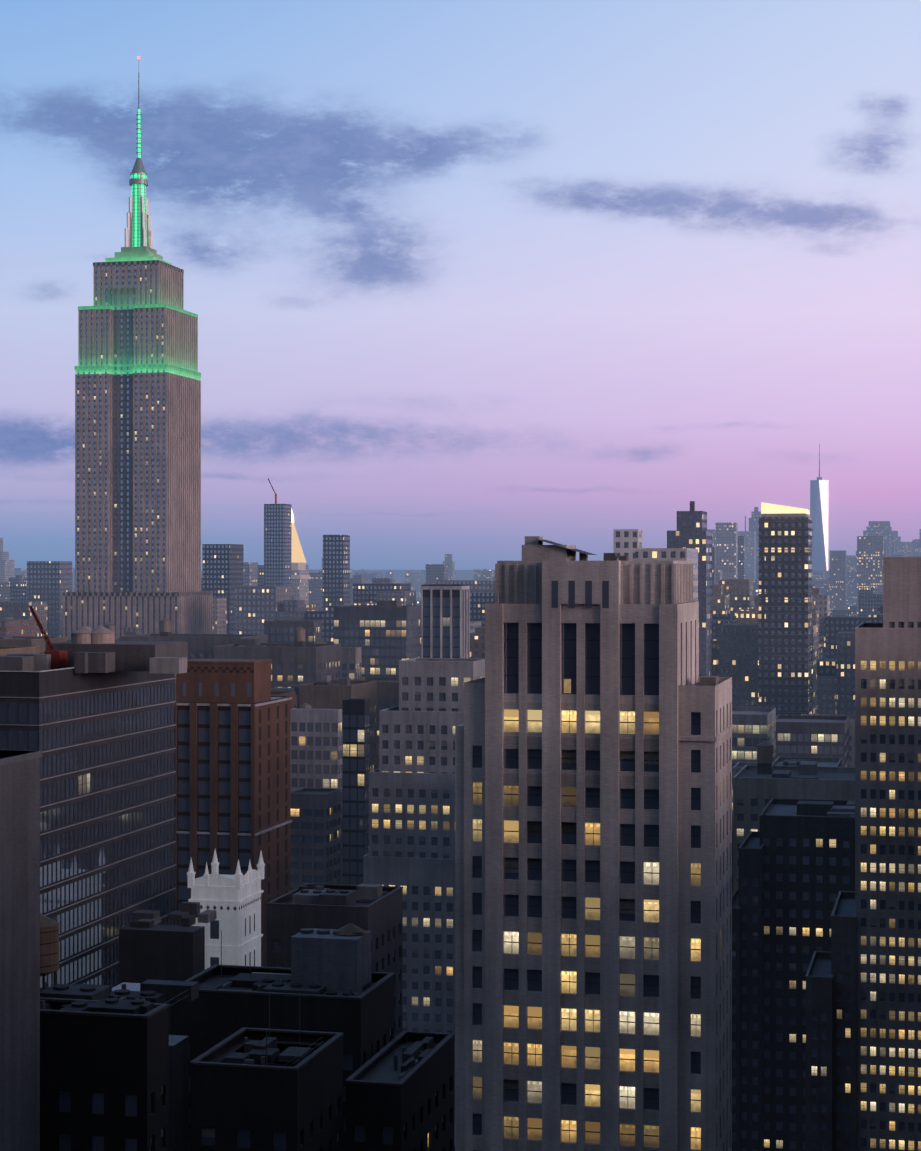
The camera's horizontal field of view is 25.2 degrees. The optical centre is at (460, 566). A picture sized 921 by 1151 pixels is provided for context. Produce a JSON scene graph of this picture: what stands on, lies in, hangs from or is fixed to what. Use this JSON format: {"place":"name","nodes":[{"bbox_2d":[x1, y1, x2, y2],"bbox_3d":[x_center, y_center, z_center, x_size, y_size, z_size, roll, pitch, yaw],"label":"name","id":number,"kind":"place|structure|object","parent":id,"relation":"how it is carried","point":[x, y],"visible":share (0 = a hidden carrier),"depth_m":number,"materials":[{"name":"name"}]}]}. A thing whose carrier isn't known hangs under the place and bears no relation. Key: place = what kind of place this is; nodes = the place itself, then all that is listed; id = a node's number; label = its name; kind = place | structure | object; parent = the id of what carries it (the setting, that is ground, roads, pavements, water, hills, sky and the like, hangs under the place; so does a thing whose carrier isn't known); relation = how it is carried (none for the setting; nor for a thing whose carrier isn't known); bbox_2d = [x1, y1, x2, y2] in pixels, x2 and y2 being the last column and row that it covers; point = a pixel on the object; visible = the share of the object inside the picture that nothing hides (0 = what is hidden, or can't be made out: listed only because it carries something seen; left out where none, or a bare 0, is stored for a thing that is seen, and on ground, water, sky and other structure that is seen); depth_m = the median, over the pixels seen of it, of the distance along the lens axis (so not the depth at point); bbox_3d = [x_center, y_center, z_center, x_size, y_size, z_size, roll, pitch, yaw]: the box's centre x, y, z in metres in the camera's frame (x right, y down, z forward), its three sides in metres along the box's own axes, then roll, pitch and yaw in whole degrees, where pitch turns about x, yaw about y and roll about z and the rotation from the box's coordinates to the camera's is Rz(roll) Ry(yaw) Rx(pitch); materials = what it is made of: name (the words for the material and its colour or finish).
{"place":"outdoors","nodes":[
{"label":"outdoors","id":0,"kind":"place"},
{"bbox_2d":[0,0,920,569],"label":"sky","id":1,"kind":"structure","parent":0,"point":[467,280],"materials":[{"name":"blue"}]},
{"bbox_2d":[201,570,829,1150],"bbox_3d":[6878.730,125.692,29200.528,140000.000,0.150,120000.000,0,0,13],"label":"ground","id":2,"kind":"structure","parent":0,"point":[461,572],"depth_m":57236.92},
{"bbox_2d":[62,72,212,637],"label":"skyscraper","id":3,"kind":"structure","parent":2,"relation":"on","point":[137,469],"depth_m":1273.11,"materials":[{"name":"grey stone"}]},
{"bbox_2d":[0,443,920,1150],"bbox_3d":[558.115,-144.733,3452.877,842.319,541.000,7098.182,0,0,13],"label":"city","id":4,"kind":"object","parent":2,"relation":"on","point":[580,855],"visible":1,"depth_m":298.69,"materials":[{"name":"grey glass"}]},
{"bbox_2d":[0,56,920,715],"bbox_3d":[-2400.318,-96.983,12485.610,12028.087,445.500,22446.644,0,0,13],"label":"city","id":5,"kind":"object","parent":2,"relation":"on","point":[730,562],"visible":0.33,"depth_m":1255.59}
]}

